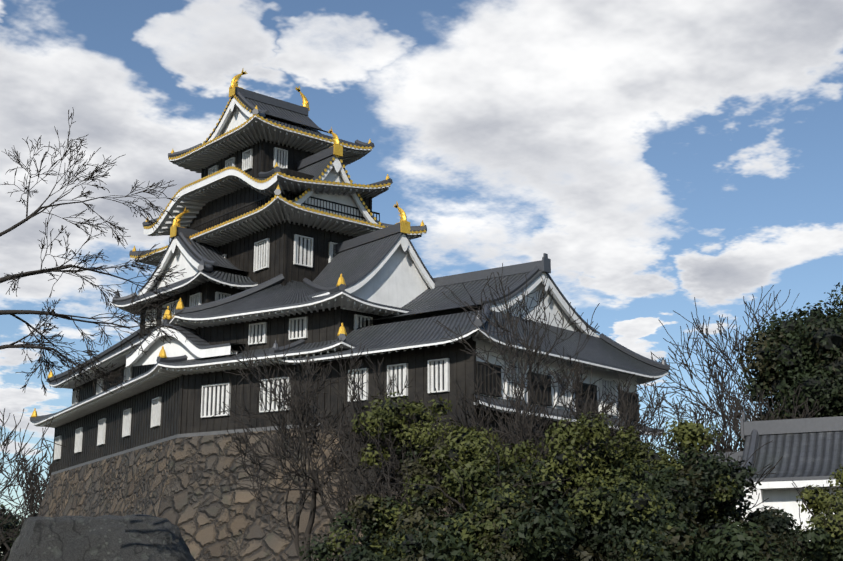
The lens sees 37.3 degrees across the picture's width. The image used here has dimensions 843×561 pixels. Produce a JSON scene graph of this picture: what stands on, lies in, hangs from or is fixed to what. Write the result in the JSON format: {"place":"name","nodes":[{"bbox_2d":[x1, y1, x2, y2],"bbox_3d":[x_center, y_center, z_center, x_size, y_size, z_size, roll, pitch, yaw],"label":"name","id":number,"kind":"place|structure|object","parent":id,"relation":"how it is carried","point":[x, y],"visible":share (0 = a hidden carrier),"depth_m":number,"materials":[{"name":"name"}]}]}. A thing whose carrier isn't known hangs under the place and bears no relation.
{"place":"outdoors","nodes":[
{"label":"outdoors","id":0,"kind":"place"},
{"bbox_2d":[0,107,191,401],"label":"tree limb","id":1,"kind":"object","parent":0,"point":[52,313],"visible":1,"depth_m":19.25,"materials":[{"name":"brown plant"}]},
{"bbox_2d":[299,465,431,560],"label":"bush","id":2,"kind":"object","parent":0,"point":[379,526],"depth_m":36.35,"materials":[{"name":"green plant"}]},
{"bbox_2d":[337,505,448,560],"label":"bush","id":3,"kind":"object","parent":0,"point":[355,554],"visible":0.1,"depth_m":31.78,"materials":[{"name":"green plant"}]},
{"bbox_2d":[0,0,842,547],"label":"sky","id":4,"kind":"structure","parent":0,"point":[661,155],"materials":[{"name":"blue"}]},
{"bbox_2d":[309,362,572,518],"bbox_3d":[1.155,7.427,41.590,8.631,9.586,7.729,12,-18,-39],"label":"evergreen tree","id":5,"kind":"object","parent":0,"point":[389,410],"depth_m":40.71,"materials":[{"name":"green plant"}]},
{"bbox_2d":[321,336,639,494],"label":"wing walls","id":6,"kind":"structure","parent":0,"point":[441,368],"depth_m":60.71,"materials":[{"name":"black wood"}]},
{"bbox_2d":[269,304,669,384],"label":"roof","id":7,"kind":"structure","parent":6,"relation":"on","point":[602,351],"depth_m":62.74,"materials":[{"name":"grey tile"}]},
{"bbox_2d":[363,253,599,336],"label":"gable roof","id":8,"kind":"structure","parent":7,"relation":"on","point":[429,302],"depth_m":65.91,"materials":[{"name":"grey tile"}]},
{"bbox_2d":[474,394,660,435],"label":"lower roof","id":9,"kind":"structure","parent":6,"relation":"attached to","point":[549,409],"depth_m":60.78,"materials":[{"name":"grey tile"}]},
{"bbox_2d":[385,416,577,519],"bbox_3d":[2.211,7.294,35.572,6.274,7.035,6.920,12,-18,-39],"label":"bush","id":10,"kind":"object","parent":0,"point":[428,496],"depth_m":35.97,"materials":[{"name":"green plant"}]},
{"bbox_2d":[510,366,707,549],"bbox_3d":[5.759,6.872,36.952,7.174,8.527,5.944,12,-18,-39],"label":"bush","id":11,"kind":"object","parent":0,"point":[558,467],"depth_m":35.71,"materials":[{"name":"green plant"}]},
{"bbox_2d":[568,372,782,553],"bbox_3d":[7.199,6.792,35.802,6.501,8.090,6.096,44,-46,-70],"label":"bush","id":12,"kind":"object","parent":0,"point":[727,480],"depth_m":34.73,"materials":[{"name":"green plant"}]},
{"bbox_2d":[675,484,842,560],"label":"bush","id":13,"kind":"object","parent":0,"point":[776,522],"depth_m":34.98,"materials":[{"name":"green plant"}]},
{"bbox_2d":[678,282,842,456],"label":"evergreen tree","id":14,"kind":"object","parent":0,"point":[818,332],"depth_m":58.68,"materials":[{"name":"green plant"}]},
{"bbox_2d":[739,412,842,502],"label":"turret roof","id":15,"kind":"structure","parent":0,"point":[810,450],"depth_m":45.54,"materials":[{"name":"grey tile"}]},
{"bbox_2d":[743,343,842,449],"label":"evergreen tree","id":16,"kind":"object","parent":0,"point":[836,401],"visible":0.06,"depth_m":58.32,"materials":[{"name":"green plant"}]},
{"bbox_2d":[763,486,842,540],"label":"turret walls","id":17,"kind":"structure","parent":0,"point":[785,499],"depth_m":43.85,"materials":[{"name":"white paint"}]},
{"label":"ground","id":18,"kind":"structure","parent":0,"visible":0},
{"bbox_2d":[0,474,15,519],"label":"tree line","id":19,"kind":"object","parent":18,"relation":"on","point":[6,510],"visible":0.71,"depth_m":93.60,"materials":[{"name":"green plant"}]},
{"bbox_2d":[0,504,22,560],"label":"bush","id":20,"kind":"object","parent":18,"relation":"on","point":[7,526],"visible":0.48,"depth_m":130.02,"materials":[{"name":"green plant"}]},
{"bbox_2d":[0,414,29,497],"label":"bare tree","id":21,"kind":"object","parent":18,"relation":"on","point":[14,456],"visible":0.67,"depth_m":73.91,"materials":[{"name":"brown plant"}]},
{"bbox_2d":[0,513,37,557],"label":"bush","id":22,"kind":"object","parent":18,"relation":"on","point":[3,548],"visible":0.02,"depth_m":129.88,"materials":[{"name":"green plant"}]},
{"bbox_2d":[0,451,49,550],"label":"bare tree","id":23,"kind":"object","parent":18,"relation":"on","point":[31,502],"visible":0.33,"depth_m":106.29,"materials":[{"name":"plant"}]},
{"bbox_2d":[2,428,52,560],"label":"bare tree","id":24,"kind":"object","parent":18,"relation":"on","point":[49,463],"visible":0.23,"depth_m":100.70,"materials":[{"name":"plant"}]},
{"bbox_2d":[0,408,66,559],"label":"bare tree","id":25,"kind":"object","parent":18,"relation":"on","point":[11,534],"visible":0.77,"depth_m":65.60,"materials":[{"name":"brown plant"}]},
{"bbox_2d":[23,468,47,512],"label":"tree line","id":26,"kind":"object","parent":18,"relation":"on","point":[41,484],"visible":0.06,"depth_m":114.28,"materials":[{"name":"green plant"}]},
{"bbox_2d":[7,514,194,560],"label":"boulder","id":27,"kind":"object","parent":18,"relation":"on","point":[139,537],"visible":1,"depth_m":22.38,"materials":[{"name":"grey stone"}]},
{"bbox_2d":[37,427,348,560],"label":"keep stone base","id":28,"kind":"object","parent":18,"relation":"on","point":[173,481],"visible":0.38,"depth_m":64.90,"materials":[{"name":"stone"}]},
{"bbox_2d":[51,362,322,474],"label":"castle wall","id":29,"kind":"structure","parent":28,"relation":"on","point":[182,405],"depth_m":68.81,"materials":[{"name":"black wood"}]},
{"bbox_2d":[30,323,356,427],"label":"roof","id":30,"kind":"structure","parent":29,"relation":"on","point":[165,368],"depth_m":67.94,"materials":[{"name":"grey tile"}]},
{"bbox_2d":[72,306,389,404],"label":"castle wall","id":31,"kind":"structure","parent":30,"relation":"on","point":[321,325],"depth_m":67.09,"materials":[{"name":"black wood"}]},
{"bbox_2d":[47,274,414,388],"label":"roof","id":32,"kind":"structure","parent":29,"relation":"on","point":[272,297],"depth_m":68.51,"materials":[{"name":"grey tile"}]},
{"bbox_2d":[126,306,243,366],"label":"gable","id":33,"kind":"structure","parent":32,"relation":"attached to","point":[196,346],"depth_m":69.40,"materials":[{"name":"paint"}]},
{"bbox_2d":[139,281,245,338],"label":"castle wall","id":34,"kind":"structure","parent":32,"relation":"attached to","point":[206,292],"depth_m":72.21,"materials":[{"name":"black wood"}]},
{"bbox_2d":[112,257,257,314],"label":"roof","id":35,"kind":"structure","parent":34,"relation":"on","point":[205,273],"depth_m":71.56,"materials":[{"name":"grey tile"}]},
{"bbox_2d":[137,207,246,294],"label":"gable","id":36,"kind":"structure","parent":34,"relation":"on","point":[185,251],"depth_m":74.73,"materials":[{"name":"white paint"}]},
{"bbox_2d":[218,220,356,285],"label":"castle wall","id":37,"kind":"structure","parent":32,"relation":"on","point":[293,251],"depth_m":71.54,"materials":[{"name":"black wood"}]},
{"bbox_2d":[201,139,313,197],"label":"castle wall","id":38,"kind":"structure","parent":37,"relation":"on","point":[254,160],"depth_m":76.46,"materials":[{"name":"black wood"}]},
{"bbox_2d":[203,69,330,143],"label":"gable roof","id":39,"kind":"structure","parent":38,"relation":"on","point":[242,103],"depth_m":79.82,"materials":[{"name":"grey tile"}]},
{"bbox_2d":[295,86,309,110],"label":"roof ornament","id":40,"kind":"object","parent":39,"relation":"on","point":[305,102],"visible":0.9,"depth_m":82.83,"materials":[{"name":"gold metal"}]},
{"bbox_2d":[168,105,374,172],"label":"roof eaves","id":41,"kind":"object","parent":38,"relation":"on","point":[255,127],"visible":0.69,"depth_m":77.06,"materials":[{"name":"grey tile"}]},
{"bbox_2d":[142,162,392,235],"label":"roof","id":42,"kind":"structure","parent":37,"relation":"on","point":[197,196],"depth_m":75.30,"materials":[{"name":"grey tile"}]},
{"bbox_2d":[169,189,379,242],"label":"keep balcony rail","id":43,"kind":"object","parent":37,"relation":"on","point":[289,192],"visible":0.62,"depth_m":74.36,"materials":[{"name":"black paint"}]},
{"bbox_2d":[129,185,426,265],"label":"roof eaves","id":44,"kind":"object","parent":37,"relation":"on","point":[277,208],"depth_m":71.92,"materials":[{"name":"grey tile"}]},
{"bbox_2d":[187,168,371,230],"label":"castle wall","id":45,"kind":"structure","parent":44,"relation":"on","point":[221,205],"depth_m":76.27,"materials":[{"name":"black wood"}]},
{"bbox_2d":[290,129,381,224],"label":"gable","id":46,"kind":"structure","parent":44,"relation":"on","point":[326,164],"depth_m":74.37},
{"bbox_2d":[303,201,434,315],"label":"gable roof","id":47,"kind":"structure","parent":32,"relation":"on","point":[385,266],"depth_m":68.25,"materials":[{"name":"tile"}]},
{"bbox_2d":[212,334,444,560],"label":"bare tree","id":48,"kind":"object","parent":18,"relation":"on","point":[301,421],"depth_m":45.41,"materials":[{"name":"brown plant"}]},
{"bbox_2d":[296,363,462,558],"bbox_3d":[-0.327,7.050,39.790,7.356,9.460,6.480,2,-14,-7],"label":"bare tree","id":49,"kind":"object","parent":18,"relation":"on","point":[382,468],"depth_m":40.35,"materials":[{"name":"brown plant"}]},
{"bbox_2d":[348,492,460,558],"bbox_3d":[3.417,17.422,63.061,27.670,12.500,20.353,12,-18,-39],"label":"wing stone base","id":50,"kind":"object","parent":18,"relation":"on","point":[444,509],"depth_m":59.57,"materials":[{"name":"brown stone"}]},
{"bbox_2d":[299,343,594,518],"bbox_3d":[1.774,7.390,43.204,12.123,10.458,7.804,4,-14,-14],"label":"bare tree","id":51,"kind":"object","parent":18,"relation":"on","point":[418,401],"visible":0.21,"depth_m":42.80,"materials":[{"name":"brown plant"}]},
{"bbox_2d":[387,484,563,560],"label":"bush","id":52,"kind":"object","parent":18,"relation":"on","point":[501,509],"depth_m":29.33,"materials":[{"name":"green plant"}]},
{"bbox_2d":[414,496,568,524],"bbox_3d":[2.847,8.594,38.311,4.118,5.817,6.256,53,-55,-73],"label":"bush","id":53,"kind":"object","parent":18,"relation":"on","point":[444,511],"depth_m":38.47,"materials":[{"name":"green plant"}]},
{"bbox_2d":[427,263,599,458],"bbox_3d":[2.901,6.095,45.289,8.642,13.908,5.334,12,-18,-39],"label":"bare tree","id":54,"kind":"object","parent":18,"relation":"on","point":[507,341],"visible":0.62,"depth_m":47.00,"materials":[{"name":"brown plant"}]},
{"bbox_2d":[416,489,611,560],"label":"bush","id":55,"kind":"object","parent":18,"relation":"on","point":[584,554],"depth_m":29.22,"materials":[{"name":"green plant"}]},
{"bbox_2d":[473,302,687,475],"bbox_3d":[4.967,6.217,40.205,6.522,11.270,8.308,-6,-15,23],"label":"bare tree","id":56,"kind":"object","parent":18,"relation":"on","point":[524,436],"visible":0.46,"depth_m":39.76,"materials":[{"name":"brown plant"}]},
{"bbox_2d":[505,479,718,560],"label":"shrub","id":57,"kind":"object","parent":18,"relation":"on","point":[639,504],"depth_m":28.42,"materials":[{"name":"green plant"}]},
{"bbox_2d":[583,373,741,468],"bbox_3d":[8.868,8.401,47.323,8.526,10.486,5.170,2,-14,-7],"label":"bare tree","id":58,"kind":"object","parent":18,"relation":"on","point":[660,405],"visible":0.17,"depth_m":48.71,"materials":[{"name":"brown plant"}]},
{"bbox_2d":[601,518,791,560],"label":"shrub","id":59,"kind":"object","parent":18,"relation":"on","point":[732,542],"depth_m":27.82,"materials":[{"name":"green plant"}]},
{"bbox_2d":[676,391,740,452],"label":"bare tree","id":60,"kind":"object","parent":18,"relation":"on","point":[700,409],"visible":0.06,"depth_m":74.48,"materials":[{"name":"brown plant"}]},
{"bbox_2d":[667,386,769,451],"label":"bare tree","id":61,"kind":"object","parent":18,"relation":"on","point":[729,439],"visible":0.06,"depth_m":70.13,"materials":[{"name":"brown plant"}]},
{"bbox_2d":[639,285,808,444],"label":"bare tree","id":62,"kind":"object","parent":18,"relation":"on","point":[715,375],"visible":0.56,"depth_m":77.71,"materials":[{"name":"brown plant"}]},
{"bbox_2d":[698,489,763,525],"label":"wall","id":63,"kind":"structure","parent":18,"relation":"on","point":[754,496],"depth_m":59.63,"materials":[{"name":"white paint"}]},
{"bbox_2d":[709,451,742,468],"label":"roof wall","id":64,"kind":"structure","parent":63,"relation":"on","point":[735,455],"depth_m":60.79,"materials":[{"name":"tile"}]},
{"bbox_2d":[728,375,825,432],"bbox_3d":[17.481,9.779,55.793,6.642,11.890,7.671,2,-14,-8],"label":"bare tree","id":65,"kind":"object","parent":18,"relation":"on","point":[794,411],"visible":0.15,"depth_m":56.64,"materials":[{"name":"brown plant"}]},
{"bbox_2d":[781,507,842,560],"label":"shrub","id":66,"kind":"object","parent":18,"relation":"on","point":[824,537],"depth_m":30.23,"materials":[{"name":"green plant"}]},
{"bbox_2d":[792,464,842,558],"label":"shrub","id":67,"kind":"object","parent":18,"relation":"on","point":[816,501],"depth_m":36.67,"materials":[{"name":"green plant"}]}
]}

